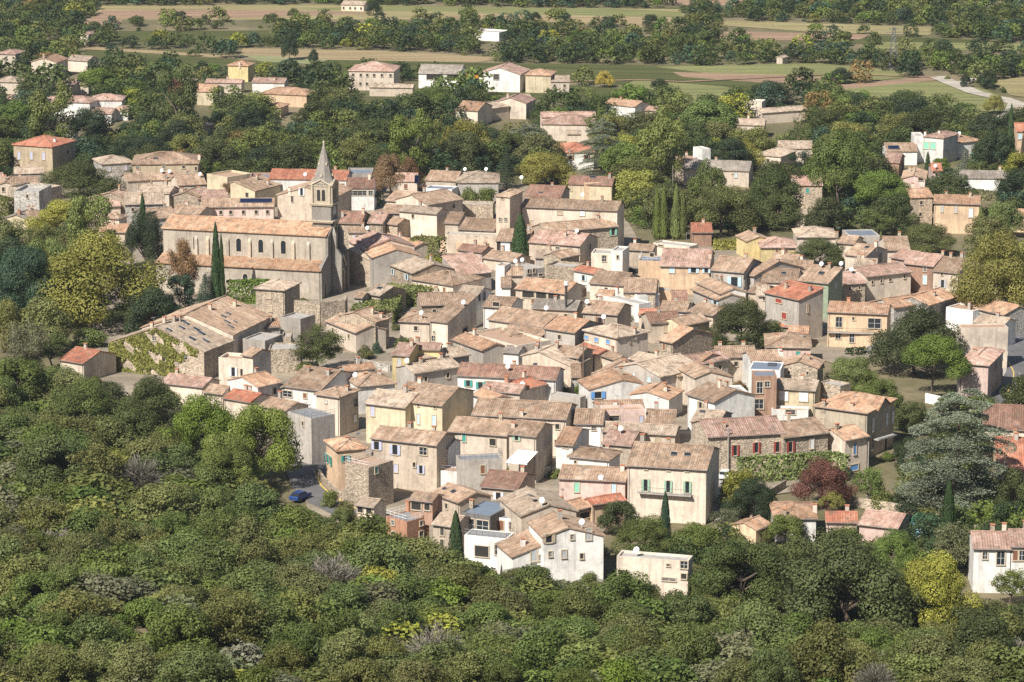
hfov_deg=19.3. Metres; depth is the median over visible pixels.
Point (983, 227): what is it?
oak tree
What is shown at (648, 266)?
house
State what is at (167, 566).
scrub oak
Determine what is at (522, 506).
house
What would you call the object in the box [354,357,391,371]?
garden wall
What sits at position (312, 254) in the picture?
church
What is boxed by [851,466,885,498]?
deciduous tree
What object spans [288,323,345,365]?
holm oak
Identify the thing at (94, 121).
oak tree
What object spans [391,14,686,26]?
field
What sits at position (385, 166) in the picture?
oak tree
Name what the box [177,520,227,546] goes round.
scrub oak
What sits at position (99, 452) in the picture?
scrub oak
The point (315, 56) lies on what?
oak tree
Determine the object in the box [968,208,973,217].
window
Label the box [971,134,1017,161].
oak tree
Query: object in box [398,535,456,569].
scrub oak
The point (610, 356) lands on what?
house
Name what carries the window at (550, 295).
in the house at (529, 290)
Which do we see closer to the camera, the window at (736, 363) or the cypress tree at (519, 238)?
the window at (736, 363)
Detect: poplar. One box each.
[652,188,661,238]
[658,183,668,238]
[670,182,680,238]
[678,188,687,238]
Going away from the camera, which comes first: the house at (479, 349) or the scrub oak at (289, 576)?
the scrub oak at (289, 576)
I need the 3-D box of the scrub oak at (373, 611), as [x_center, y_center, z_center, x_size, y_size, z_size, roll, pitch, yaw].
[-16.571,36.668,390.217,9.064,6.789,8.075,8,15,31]
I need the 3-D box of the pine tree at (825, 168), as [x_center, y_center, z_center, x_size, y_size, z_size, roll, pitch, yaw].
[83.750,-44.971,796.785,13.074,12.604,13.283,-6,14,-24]
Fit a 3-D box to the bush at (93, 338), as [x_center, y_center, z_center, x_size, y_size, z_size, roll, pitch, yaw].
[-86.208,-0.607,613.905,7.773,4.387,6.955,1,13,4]
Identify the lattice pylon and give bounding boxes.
[886,27,901,69]
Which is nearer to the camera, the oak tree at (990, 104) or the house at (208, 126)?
the house at (208, 126)
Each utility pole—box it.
[580,344,586,377]
[724,427,732,468]
[866,442,868,498]
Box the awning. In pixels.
[506,450,536,464]
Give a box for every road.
[286,460,356,513]
[714,479,738,529]
[990,335,1023,403]
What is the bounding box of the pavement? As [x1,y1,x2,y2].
[970,351,1007,410]
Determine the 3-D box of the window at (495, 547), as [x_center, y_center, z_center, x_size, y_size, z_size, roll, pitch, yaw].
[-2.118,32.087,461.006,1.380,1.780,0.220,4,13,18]
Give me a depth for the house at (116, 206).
755.18 m
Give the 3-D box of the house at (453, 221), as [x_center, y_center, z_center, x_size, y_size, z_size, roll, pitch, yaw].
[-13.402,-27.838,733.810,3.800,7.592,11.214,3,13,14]
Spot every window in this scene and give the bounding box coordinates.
[17,151,20,159]
[29,151,32,159]
[151,335,156,340]
[229,367,236,376]
[235,238,241,250]
[242,273,247,278]
[258,239,263,251]
[267,292,271,298]
[268,305,272,312]
[272,387,276,394]
[280,240,286,253]
[282,389,292,397]
[298,187,304,195]
[324,452,327,463]
[327,454,331,466]
[341,315,345,321]
[341,455,349,462]
[351,190,357,195]
[351,317,356,323]
[353,397,358,407]
[353,413,357,424]
[357,506,363,513]
[358,190,366,195]
[361,319,367,323]
[365,508,372,514]
[368,190,372,195]
[370,405,374,416]
[371,440,381,450]
[374,465,378,474]
[390,444,399,455]
[390,519,394,525]
[393,463,398,472]
[397,358,401,365]
[410,501,421,510]
[416,413,419,424]
[417,464,424,474]
[418,446,427,455]
[419,520,423,526]
[419,530,423,537]
[423,503,430,510]
[426,74,442,79]
[431,335,435,341]
[431,414,436,425]
[439,527,444,536]
[439,538,444,549]
[444,502,447,509]
[447,74,459,79]
[462,326,467,332]
[462,434,466,442]
[464,379,471,386]
[466,517,474,530]
[474,544,489,557]
[475,519,488,529]
[476,381,484,389]
[480,464,485,474]
[489,438,496,446]
[492,301,499,306]
[493,74,499,79]
[493,491,502,500]
[494,544,496,555]
[496,242,500,249]
[498,519,504,530]
[500,242,509,250]
[513,436,519,440]
[522,290,534,298]
[530,548,537,562]
[535,292,546,297]
[543,533,554,543]
[548,293,560,298]
[548,550,552,557]
[554,423,559,429]
[557,334,561,339]
[561,549,566,558]
[570,534,574,540]
[573,481,579,492]
[579,210,584,215]
[579,510,589,518]
[579,552,583,559]
[580,274,585,281]
[582,287,586,297]
[585,528,592,540]
[591,391,604,398]
[591,426,596,430]
[596,317,602,322]
[601,255,606,261]
[609,415,619,420]
[610,227,616,235]
[611,482,616,492]
[639,415,643,422]
[641,478,649,491]
[646,376,651,382]
[649,252,654,257]
[661,576,676,581]
[662,342,665,350]
[663,325,667,332]
[664,480,671,492]
[668,267,674,273]
[679,560,688,569]
[680,572,687,579]
[683,480,691,493]
[688,268,698,273]
[697,401,702,407]
[702,268,709,273]
[727,276,740,286]
[732,444,738,455]
[733,361,738,366]
[753,442,760,453]
[755,398,763,409]
[756,381,763,393]
[764,381,770,387]
[774,441,780,452]
[775,297,782,303]
[778,390,788,401]
[781,311,786,319]
[785,409,795,414]
[787,441,794,452]
[798,391,808,401]
[805,188,809,193]
[809,437,814,449]
[819,417,824,424]
[835,316,842,327]
[835,333,841,339]
[849,334,854,342]
[849,463,858,471]
[853,442,856,455]
[867,318,881,328]
[871,436,874,450]
[872,416,874,431]
[878,253,881,262]
[884,438,887,450]
[885,412,888,427]
[891,410,894,423]
[922,274,927,284]
[923,141,929,149]
[930,142,935,149]
[939,279,945,287]
[940,205,943,212]
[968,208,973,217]
[982,551,988,559]
[996,551,1005,565]
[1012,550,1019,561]
[1018,550,1023,560]
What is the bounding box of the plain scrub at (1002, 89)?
[0,0,1014,117]
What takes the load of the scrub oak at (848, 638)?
on the ground at (916, 386)
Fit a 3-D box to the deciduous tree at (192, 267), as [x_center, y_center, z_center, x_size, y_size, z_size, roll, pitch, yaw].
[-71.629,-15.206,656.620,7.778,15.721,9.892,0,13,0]
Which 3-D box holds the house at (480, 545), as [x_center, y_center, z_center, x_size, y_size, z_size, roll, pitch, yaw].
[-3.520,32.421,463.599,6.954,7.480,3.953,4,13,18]
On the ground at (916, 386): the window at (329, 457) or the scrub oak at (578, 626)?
the scrub oak at (578, 626)
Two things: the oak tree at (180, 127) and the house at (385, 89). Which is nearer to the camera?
the oak tree at (180, 127)
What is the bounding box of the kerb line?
[314,471,356,508]
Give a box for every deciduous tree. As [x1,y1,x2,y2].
[0,99,34,128]
[0,114,23,139]
[0,138,13,159]
[1,319,53,364]
[24,222,61,239]
[26,81,77,139]
[26,237,66,279]
[42,330,72,369]
[65,193,118,259]
[76,68,122,87]
[155,62,199,124]
[166,237,200,297]
[166,273,195,307]
[222,182,230,192]
[242,120,290,149]
[386,108,433,167]
[582,107,625,129]
[598,141,647,170]
[634,107,686,173]
[668,130,692,155]
[686,158,726,221]
[708,508,740,537]
[712,595,741,620]
[787,150,810,174]
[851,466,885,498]
[858,147,872,157]
[859,205,896,232]
[932,521,969,564]
[987,568,1023,604]
[997,215,1018,236]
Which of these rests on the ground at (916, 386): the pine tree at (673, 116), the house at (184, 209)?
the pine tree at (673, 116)
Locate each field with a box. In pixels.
[78,17,122,24]
[82,46,237,57]
[84,50,285,73]
[91,4,683,28]
[93,10,374,18]
[111,30,280,42]
[241,48,501,61]
[241,54,325,63]
[308,5,682,16]
[316,60,802,90]
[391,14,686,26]
[487,85,617,104]
[622,80,757,102]
[659,63,907,83]
[663,0,747,5]
[673,72,843,83]
[718,31,870,40]
[720,20,934,34]
[780,77,935,92]
[839,81,1007,114]
[850,35,993,43]
[868,42,1023,49]
[996,77,1023,96]
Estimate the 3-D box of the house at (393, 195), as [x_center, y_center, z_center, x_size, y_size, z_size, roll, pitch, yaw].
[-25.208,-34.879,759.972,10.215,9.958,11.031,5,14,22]
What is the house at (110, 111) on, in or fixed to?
on the ground at (916, 386)
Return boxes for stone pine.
[400,86,459,118]
[900,333,974,393]
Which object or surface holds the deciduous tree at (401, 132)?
on the ground at (916, 386)
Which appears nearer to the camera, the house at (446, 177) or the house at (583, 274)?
the house at (583, 274)
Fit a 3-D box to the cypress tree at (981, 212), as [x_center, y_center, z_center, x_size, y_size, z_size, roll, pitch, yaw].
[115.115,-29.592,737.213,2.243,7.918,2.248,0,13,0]
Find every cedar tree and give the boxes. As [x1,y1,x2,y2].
[509,124,553,153]
[572,118,622,175]
[889,388,1017,513]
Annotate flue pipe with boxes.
[564,281,568,307]
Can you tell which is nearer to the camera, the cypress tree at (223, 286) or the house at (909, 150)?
the cypress tree at (223, 286)
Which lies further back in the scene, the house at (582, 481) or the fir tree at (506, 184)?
the fir tree at (506, 184)
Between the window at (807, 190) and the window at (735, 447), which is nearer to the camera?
the window at (735, 447)
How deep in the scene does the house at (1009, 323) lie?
615.19 m
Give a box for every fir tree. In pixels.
[195,274,214,303]
[498,146,518,188]
[955,150,970,175]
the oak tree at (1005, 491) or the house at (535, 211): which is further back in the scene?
the house at (535, 211)
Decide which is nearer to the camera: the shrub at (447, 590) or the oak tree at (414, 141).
the shrub at (447, 590)
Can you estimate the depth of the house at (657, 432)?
526.59 m
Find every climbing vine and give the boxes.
[108,328,198,375]
[736,450,850,481]
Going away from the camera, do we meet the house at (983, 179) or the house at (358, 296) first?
the house at (358, 296)
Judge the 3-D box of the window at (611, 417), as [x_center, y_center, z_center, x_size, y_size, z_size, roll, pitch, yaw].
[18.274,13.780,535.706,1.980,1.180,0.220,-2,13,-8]
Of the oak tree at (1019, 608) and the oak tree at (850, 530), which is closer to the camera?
the oak tree at (1019, 608)
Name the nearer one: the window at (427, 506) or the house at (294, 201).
the window at (427, 506)
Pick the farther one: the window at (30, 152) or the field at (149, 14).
the field at (149, 14)
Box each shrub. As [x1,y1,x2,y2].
[0,422,23,441]
[0,457,40,481]
[0,492,20,519]
[0,615,33,646]
[1,623,78,652]
[2,524,29,536]
[3,639,58,674]
[8,494,66,517]
[9,423,51,450]
[40,526,84,551]
[46,523,71,535]
[57,495,126,531]
[66,570,140,603]
[73,547,133,578]
[75,562,124,581]
[90,447,133,476]
[98,638,143,660]
[110,453,170,488]
[111,540,148,567]
[119,574,157,602]
[130,564,190,592]
[138,473,207,501]
[156,467,204,490]
[190,575,230,594]
[194,484,234,512]
[235,662,281,681]
[247,536,286,550]
[262,591,294,600]
[267,669,302,681]
[271,525,303,552]
[301,627,327,642]
[304,550,366,593]
[309,548,341,559]
[337,512,406,547]
[351,580,406,606]
[354,564,402,586]
[375,650,416,675]
[403,618,466,656]
[410,603,463,630]
[423,574,468,608]
[425,548,481,573]
[447,626,481,642]
[471,620,516,631]
[490,623,559,640]
[511,621,527,630]
[546,636,615,666]
[598,657,651,681]
[602,645,680,678]
[652,627,672,636]
[680,657,743,681]
[712,628,753,662]
[747,645,763,650]
[766,630,810,647]
[852,661,896,681]
[883,652,948,680]
[893,629,904,638]
[975,645,1023,681]
[1010,636,1023,650]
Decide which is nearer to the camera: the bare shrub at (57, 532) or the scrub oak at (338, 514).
the bare shrub at (57, 532)
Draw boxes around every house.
[0,49,24,67]
[0,76,26,93]
[0,175,11,202]
[3,207,36,230]
[8,182,61,210]
[10,174,38,185]
[12,135,76,175]
[14,162,43,182]
[14,184,51,212]
[25,205,42,233]
[30,53,68,75]
[58,343,116,380]
[59,95,97,118]
[61,80,79,95]
[68,54,98,71]
[75,79,90,94]
[80,30,98,44]
[88,107,117,122]
[88,184,130,216]
[92,93,126,107]
[92,154,132,180]
[98,212,128,223]
[98,215,132,243]
[105,199,121,213]
[109,310,234,376]
[116,105,129,119]
[120,169,150,191]
[124,190,164,222]
[131,151,201,183]
[131,203,175,232]
[137,180,179,207]
[140,295,272,352]
[150,169,177,184]
[162,363,220,404]
[170,170,206,191]
[172,185,206,206]
[173,201,214,215]
[194,83,223,105]
[194,186,228,205]
[200,122,212,135]
[201,198,274,218]
[202,383,229,409]
[205,76,244,92]
[207,170,250,194]
[218,352,242,384]
[221,384,271,419]
[227,60,255,81]
[227,367,282,396]
[229,174,281,205]
[240,346,272,374]
[243,332,282,351]
[250,172,270,177]
[251,77,289,92]
[253,279,301,320]
[259,390,310,434]
[260,87,316,106]
[263,312,280,333]
[268,166,352,191]
[268,342,302,372]
[270,102,289,116]
[276,172,352,222]
[280,312,315,344]
[282,331,292,341]
[282,364,353,408]
[287,402,334,464]
[313,372,360,435]
[323,432,368,488]
[324,312,386,352]
[337,306,390,350]
[337,353,376,371]
[338,205,370,242]
[341,0,368,10]
[345,450,393,504]
[347,173,376,209]
[347,222,369,239]
[347,230,414,250]
[348,61,400,89]
[348,168,373,176]
[348,240,369,285]
[348,365,397,413]
[353,291,368,306]
[354,496,387,518]
[363,381,417,442]
[364,242,420,287]
[366,210,392,233]
[366,283,406,313]
[369,83,414,96]
[369,422,454,491]
[382,204,402,216]
[385,184,425,203]
[385,216,408,236]
[386,500,428,539]
[387,232,435,257]
[390,252,454,291]
[390,339,421,388]
[394,188,464,215]
[394,348,459,389]
[395,172,418,190]
[398,200,447,237]
[398,310,436,341]
[400,377,474,432]
[409,268,484,291]
[414,336,442,358]
[415,283,465,311]
[418,64,465,88]
[418,349,448,360]
[425,167,462,186]
[426,185,457,194]
[429,293,476,346]
[430,512,470,552]
[432,482,492,514]
[439,465,456,486]
[440,240,488,253]
[441,252,492,288]
[442,342,471,363]
[444,211,469,232]
[445,231,496,252]
[446,438,461,466]
[447,412,515,469]
[450,325,504,363]
[456,100,492,123]
[456,167,499,200]
[456,236,493,261]
[456,360,564,400]
[456,448,502,490]
[458,217,495,232]
[458,285,492,325]
[461,498,504,530]
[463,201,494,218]
[464,523,514,569]
[468,327,550,352]
[471,397,577,455]
[474,385,512,405]
[476,28,508,40]
[479,62,530,91]
[479,460,536,501]
[482,242,530,269]
[482,295,524,328]
[482,375,529,399]
[486,306,557,328]
[487,100,509,120]
[494,175,524,234]
[494,529,540,578]
[495,224,532,254]
[496,262,510,295]
[498,92,535,118]
[498,485,578,534]
[498,515,510,531]
[499,324,544,337]
[500,276,510,295]
[501,345,524,364]
[506,258,523,296]
[507,419,554,482]
[509,332,524,337]
[509,370,548,400]
[511,262,544,278]
[514,277,586,309]
[520,338,590,387]
[521,193,624,245]
[524,68,556,92]
[524,182,570,198]
[526,509,605,583]
[527,227,598,264]
[531,214,618,248]
[531,290,583,317]
[535,241,561,266]
[539,111,595,130]
[540,114,594,140]
[542,312,603,345]
[543,248,580,275]
[546,260,584,281]
[550,75,569,92]
[550,391,585,407]
[554,141,593,169]
[554,426,590,475]
[555,341,593,375]
[558,458,627,517]
[560,489,591,519]
[566,129,581,141]
[566,444,622,465]
[567,173,615,199]
[570,363,581,393]
[572,257,603,291]
[573,403,605,447]
[577,342,628,366]
[577,367,643,407]
[579,342,617,371]
[581,295,631,326]
[581,314,649,356]
[584,182,600,199]
[584,492,626,525]
[588,270,640,299]
[591,248,611,270]
[591,354,631,374]
[592,395,644,407]
[594,289,619,299]
[598,284,650,322]
[600,403,644,422]
[600,417,646,466]
[601,421,681,447]
[604,97,648,118]
[611,246,628,271]
[613,353,692,386]
[617,547,692,595]
[623,277,658,307]
[626,433,720,524]
[627,349,662,361]
[628,380,684,417]
[629,239,657,265]
[635,292,658,307]
[638,252,660,281]
[638,308,656,328]
[640,302,678,342]
[644,106,659,114]
[645,398,677,424]
[653,240,697,255]
[657,325,713,354]
[659,247,714,293]
[659,287,670,306]
[660,296,692,314]
[663,312,710,331]
[668,362,685,388]
[670,289,687,300]
[675,152,694,181]
[678,357,733,405]
[683,157,753,186]
[684,349,730,372]
[685,379,756,430]
[686,298,734,334]
[689,214,712,246]
[689,397,733,443]
[690,285,745,307]
[691,415,785,476]
[693,146,710,159]
[694,275,747,301]
[699,351,720,362]
[710,253,762,295]
[711,341,755,381]
[729,385,747,391]
[729,515,770,545]
[735,227,766,258]
[736,115,766,132]
[741,347,783,388]
[744,98,765,115]
[747,258,803,298]
[747,282,774,299]
[748,361,783,392]
[751,370,776,415]
[753,105,806,123]
[755,285,769,314]
[756,147,797,170]
[757,236,796,263]
[761,268,802,285]
[763,280,824,338]
[763,331,811,357]
[769,408,830,475]
[769,501,818,541]
[771,405,808,420]
[772,249,808,259]
[776,374,821,416]
[777,54,788,63]
[777,140,812,163]
[780,251,815,275]
[780,323,787,330]
[781,352,824,381]
[788,325,809,333]
[791,175,822,207]
[792,226,839,251]
[795,208,811,227]
[797,261,843,318]
[812,391,896,458]
[821,379,850,400]
[824,504,857,532]
[827,297,891,347]
[828,423,870,471]
[837,234,864,258]
[842,229,879,246]
[842,267,866,301]
[844,239,887,270]
[846,259,912,301]
[853,249,877,267]
[857,509,911,541]
[868,293,916,332]
[879,231,910,262]
[882,142,917,164]
[885,152,904,175]
[889,248,920,262]
[901,166,927,187]
[901,286,958,326]
[903,250,945,293]
[907,183,933,226]
[911,132,923,162]
[923,130,959,162]
[928,163,942,178]
[932,249,980,291]
[933,188,980,233]
[945,301,979,330]
[956,323,1007,366]
[957,132,979,157]
[958,167,1006,190]
[959,347,1004,398]
[968,522,1012,592]
[971,299,1023,334]
[972,306,1017,345]
[982,403,1023,455]
[991,425,1023,489]
[1006,520,1023,592]
[1010,209,1023,231]
[1014,122,1023,154]
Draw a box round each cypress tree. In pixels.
[140,193,146,217]
[160,68,168,93]
[210,222,222,299]
[219,234,225,295]
[447,510,463,558]
[511,213,528,255]
[597,100,600,120]
[660,491,671,543]
[924,152,929,182]
[940,479,956,539]
[978,205,983,220]
[1007,104,1014,159]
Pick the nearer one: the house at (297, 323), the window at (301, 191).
the house at (297, 323)
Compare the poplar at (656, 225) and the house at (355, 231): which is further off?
the poplar at (656, 225)
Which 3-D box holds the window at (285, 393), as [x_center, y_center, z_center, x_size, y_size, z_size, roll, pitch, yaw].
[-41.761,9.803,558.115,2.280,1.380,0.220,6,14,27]
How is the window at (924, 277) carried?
in the house at (920, 265)
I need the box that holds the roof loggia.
[408,490,443,525]
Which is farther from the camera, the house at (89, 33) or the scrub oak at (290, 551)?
the house at (89, 33)
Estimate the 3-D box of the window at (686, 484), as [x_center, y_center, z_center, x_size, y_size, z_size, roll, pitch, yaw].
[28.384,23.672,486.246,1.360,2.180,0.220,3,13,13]
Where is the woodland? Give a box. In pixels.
[0,0,1023,623]
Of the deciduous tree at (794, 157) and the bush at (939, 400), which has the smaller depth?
the bush at (939, 400)
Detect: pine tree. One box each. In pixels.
[645,109,683,127]
[800,154,842,184]
[853,169,910,203]
[973,129,1013,165]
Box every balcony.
[638,487,691,496]
[827,327,873,333]
[874,429,896,440]
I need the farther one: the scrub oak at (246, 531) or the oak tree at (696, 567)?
the oak tree at (696, 567)
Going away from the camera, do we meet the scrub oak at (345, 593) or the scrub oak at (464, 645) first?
the scrub oak at (464, 645)
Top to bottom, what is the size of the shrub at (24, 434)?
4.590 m
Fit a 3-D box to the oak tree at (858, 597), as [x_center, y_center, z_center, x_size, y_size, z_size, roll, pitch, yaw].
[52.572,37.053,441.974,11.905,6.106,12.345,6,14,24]
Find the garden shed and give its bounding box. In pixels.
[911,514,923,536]
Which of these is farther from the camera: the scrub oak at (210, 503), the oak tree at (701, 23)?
the oak tree at (701, 23)
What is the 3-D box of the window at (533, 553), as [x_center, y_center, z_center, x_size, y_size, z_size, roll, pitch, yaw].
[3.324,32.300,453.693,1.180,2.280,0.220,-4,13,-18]
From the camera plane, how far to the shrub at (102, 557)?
394.40 m
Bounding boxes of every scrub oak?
[0,375,35,410]
[0,384,17,408]
[0,410,33,432]
[0,419,19,452]
[0,500,9,516]
[0,506,36,536]
[0,527,42,555]
[0,533,27,572]
[0,552,49,604]
[0,624,26,666]
[0,657,21,679]
[2,570,61,609]
[3,404,39,417]
[4,538,36,570]
[8,496,81,534]
[11,411,45,428]
[12,641,86,681]
[14,432,94,488]
[15,435,91,474]
[18,647,97,681]
[19,427,103,457]
[19,529,57,555]
[22,419,73,470]
[23,591,75,620]
[28,407,76,433]
[30,413,74,427]
[30,480,83,503]
[30,608,73,645]
[33,588,127,648]
[34,554,79,592]
[35,562,90,596]
[40,534,82,556]
[44,531,97,565]
[46,529,119,577]
[61,505,118,537]
[61,611,127,653]
[66,414,121,449]
[66,436,126,486]
[72,638,115,681]
[74,413,96,430]
[83,531,126,547]
[85,393,121,413]
[85,414,141,458]
[95,514,140,544]
[97,639,183,681]
[104,405,154,439]
[107,519,152,542]
[108,596,164,642]
[115,539,169,560]
[120,436,173,459]
[123,547,164,577]
[124,480,200,528]
[125,523,160,545]
[128,527,173,552]
[135,449,188,482]
[136,602,222,663]
[140,645,185,680]
[145,525,221,573]
[146,423,199,461]
[150,559,191,593]
[151,509,193,536]
[152,642,240,681]
[153,583,198,606]
[162,442,202,474]
[162,489,235,520]
[162,558,215,586]
[166,552,227,583]
[173,536,256,580]
[174,584,214,610]
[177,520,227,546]
[179,592,271,646]
[190,464,238,496]
[194,511,242,540]
[198,591,267,646]
[207,584,248,601]
[213,503,266,532]
[217,564,290,596]
[219,589,288,640]
[221,513,268,550]
[224,589,252,598]
[226,536,283,573]
[226,597,312,653]
[229,480,284,517]
[233,557,284,579]
[254,502,324,540]
[258,640,312,677]
[262,513,312,537]
[262,583,327,623]
[268,621,324,674]
[271,559,318,595]
[272,526,328,565]
[283,549,352,577]
[284,533,326,553]
[284,571,337,601]
[291,615,334,637]
[309,522,343,546]
[314,608,368,638]
[318,625,392,673]
[319,516,342,547]
[320,580,371,618]
[321,525,377,554]
[325,656,392,681]
[328,507,352,523]
[330,534,384,570]
[337,610,382,642]
[339,535,425,582]
[358,598,401,636]
[359,635,410,660]
[364,535,398,562]
[371,599,426,644]
[382,572,445,612]
[382,658,448,681]
[384,552,446,574]
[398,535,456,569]
[401,639,426,653]
[407,567,467,605]
[410,637,469,680]
[440,563,498,603]
[441,651,494,681]
[443,600,519,632]
[452,638,475,657]
[453,645,511,681]
[462,585,541,627]
[463,646,516,658]
[465,629,522,656]
[466,622,502,645]
[479,658,526,681]
[497,563,561,591]
[500,567,518,587]
[506,621,600,681]
[520,614,561,649]
[528,588,572,617]
[546,614,601,643]
[549,581,610,628]
[549,582,566,591]
[550,666,600,681]
[574,571,602,587]
[590,568,666,616]
[594,634,628,662]
[596,612,663,641]
[598,611,628,635]
[600,597,657,625]
[602,622,633,640]
[603,623,665,654]
[621,644,669,654]
[647,585,663,599]
[658,592,724,626]
[659,588,692,601]
[661,622,720,647]
[663,620,725,671]
[704,625,746,649]
[705,655,756,681]
[709,595,768,622]
[723,596,796,651]
[728,606,789,633]
[746,645,801,681]
[770,643,828,672]
[771,640,821,656]
[782,609,820,635]
[787,616,875,681]
[830,638,891,681]
[836,618,880,647]
[842,636,854,646]
[854,625,896,658]
[878,632,923,663]
[885,630,955,672]
[892,625,948,653]
[918,619,956,641]
[923,654,1006,681]
[949,637,1015,681]
[976,609,1023,645]
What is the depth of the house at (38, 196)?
753.62 m
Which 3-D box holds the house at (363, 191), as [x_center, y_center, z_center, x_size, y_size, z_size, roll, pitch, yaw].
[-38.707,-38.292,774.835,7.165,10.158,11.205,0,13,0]
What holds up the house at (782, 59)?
on the ground at (916, 386)
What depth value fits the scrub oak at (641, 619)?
394.03 m
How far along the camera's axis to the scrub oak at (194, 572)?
401.54 m
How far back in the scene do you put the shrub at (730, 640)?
356.15 m
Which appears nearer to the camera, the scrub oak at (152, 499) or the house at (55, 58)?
the scrub oak at (152, 499)
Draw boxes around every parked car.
[289,490,311,501]
[719,469,730,478]
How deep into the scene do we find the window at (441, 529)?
463.76 m
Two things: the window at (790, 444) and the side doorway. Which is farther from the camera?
the side doorway
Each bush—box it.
[72,327,108,346]
[91,375,101,382]
[123,319,147,333]
[295,361,314,370]
[319,489,339,507]
[335,499,356,523]
[357,344,373,358]
[371,341,382,353]
[391,324,399,330]
[392,337,412,347]
[461,186,478,200]
[476,187,497,200]
[546,468,559,478]
[563,381,570,392]
[574,384,578,393]
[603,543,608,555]
[712,335,726,345]
[732,380,745,387]
[734,340,759,349]
[778,536,815,558]
[817,490,845,510]
[868,535,898,554]
[869,484,893,509]
[879,451,893,460]
[889,489,911,502]
[936,389,967,407]
[957,392,998,412]
[961,409,981,421]
[970,486,997,512]
[1003,603,1018,619]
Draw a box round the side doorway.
[324,282,326,297]
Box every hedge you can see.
[0,194,13,217]
[226,278,269,303]
[350,281,434,324]
[375,192,384,206]
[409,233,446,257]
[424,255,441,262]
[713,238,735,249]
[845,346,868,355]
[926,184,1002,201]
[954,493,1023,527]
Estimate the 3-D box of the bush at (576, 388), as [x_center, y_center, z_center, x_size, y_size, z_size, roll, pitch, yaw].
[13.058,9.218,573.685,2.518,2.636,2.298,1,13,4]
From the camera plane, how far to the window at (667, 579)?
446.43 m
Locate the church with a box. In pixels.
[155,141,349,298]
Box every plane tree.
[22,198,100,232]
[32,227,170,326]
[514,151,576,186]
[712,139,766,165]
[948,228,1023,307]
[997,240,1023,306]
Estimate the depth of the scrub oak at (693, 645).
348.41 m
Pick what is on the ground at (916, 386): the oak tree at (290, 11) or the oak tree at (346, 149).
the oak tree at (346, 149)
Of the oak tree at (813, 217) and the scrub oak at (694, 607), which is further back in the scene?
the oak tree at (813, 217)
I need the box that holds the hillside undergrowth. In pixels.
[0,393,1023,681]
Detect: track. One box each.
[584,73,936,81]
[931,76,1023,118]
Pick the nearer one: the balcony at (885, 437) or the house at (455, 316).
the balcony at (885, 437)
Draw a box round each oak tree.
[0,219,31,253]
[0,235,27,259]
[0,244,66,310]
[0,297,32,353]
[0,356,55,401]
[4,294,70,350]
[15,272,27,304]
[18,114,63,140]
[27,238,49,249]
[32,365,82,392]
[35,369,85,401]
[39,159,126,198]
[43,219,90,238]
[45,376,127,426]
[46,230,101,252]
[63,106,115,144]
[99,380,134,402]
[101,301,146,333]
[105,134,142,155]
[112,374,181,426]
[121,136,172,158]
[121,208,163,275]
[122,285,181,333]
[127,143,161,172]
[128,79,152,92]
[133,385,182,419]
[146,302,178,318]
[153,119,206,149]
[154,392,235,451]
[163,133,203,151]
[164,79,195,98]
[164,113,208,137]
[193,431,259,490]
[194,136,241,170]
[223,402,303,479]
[231,107,271,130]
[240,144,286,171]
[264,138,317,168]
[280,33,298,57]
[287,8,298,17]
[289,100,343,131]
[307,49,318,61]
[337,138,371,168]
[353,118,395,147]
[354,145,399,169]
[366,0,382,14]
[371,152,408,193]
[392,138,433,165]
[398,156,425,191]
[403,115,436,140]
[431,129,488,171]
[433,125,457,152]
[438,118,490,151]
[458,136,502,163]
[479,127,506,144]
[491,132,527,158]
[511,132,568,161]
[531,11,541,19]
[587,114,631,142]
[592,133,636,163]
[595,71,614,86]
[595,500,640,534]
[605,156,669,201]
[609,513,673,554]
[612,168,658,204]
[620,110,665,139]
[634,136,681,165]
[641,187,702,226]
[642,14,658,26]
[647,181,678,195]
[649,78,669,91]
[665,521,723,560]
[674,120,709,148]
[679,99,739,128]
[686,182,762,234]
[687,535,796,607]
[692,562,702,579]
[698,20,707,29]
[700,593,719,608]
[704,121,735,139]
[708,296,781,348]
[710,136,756,166]
[714,468,756,516]
[718,577,746,598]
[720,477,777,518]
[729,125,777,159]
[734,573,763,598]
[740,165,803,212]
[748,160,802,191]
[749,80,798,105]
[750,561,792,596]
[753,320,786,343]
[754,192,803,228]
[760,585,826,626]
[761,513,806,541]
[775,527,930,630]
[788,456,858,510]
[791,236,845,265]
[800,109,846,133]
[800,195,846,230]
[811,203,853,229]
[815,524,872,556]
[823,355,879,391]
[826,67,853,82]
[830,121,871,140]
[842,579,887,619]
[843,154,899,190]
[851,370,876,392]
[854,618,905,637]
[860,192,920,234]
[864,377,903,406]
[866,302,967,373]
[867,528,917,570]
[879,111,918,137]
[881,548,983,632]
[889,95,934,129]
[892,436,927,469]
[894,400,934,435]
[895,106,952,133]
[901,222,955,252]
[905,594,958,625]
[920,173,978,194]
[924,414,993,462]
[932,190,963,213]
[933,158,950,169]
[939,603,1000,633]
[946,613,1021,663]
[960,75,972,85]
[961,214,1009,252]
[965,233,1015,264]
[965,597,1008,616]
[966,112,1008,138]
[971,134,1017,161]
[976,127,1020,151]
[977,69,997,85]
[982,93,1003,113]
[982,201,1023,230]
[993,167,1023,202]
[994,466,1023,511]
[997,152,1023,173]
[998,375,1023,404]
[1003,106,1023,123]
[1010,602,1023,624]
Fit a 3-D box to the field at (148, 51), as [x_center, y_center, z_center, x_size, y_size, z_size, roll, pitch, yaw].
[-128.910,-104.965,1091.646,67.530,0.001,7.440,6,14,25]
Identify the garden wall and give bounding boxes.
[294,295,347,326]
[315,464,358,507]
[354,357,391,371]
[507,463,555,476]
[750,480,785,516]
[845,496,939,517]
[925,393,956,408]
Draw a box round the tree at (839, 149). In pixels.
[803,127,873,203]
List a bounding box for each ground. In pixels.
[0,0,1023,681]
[1,181,1022,571]

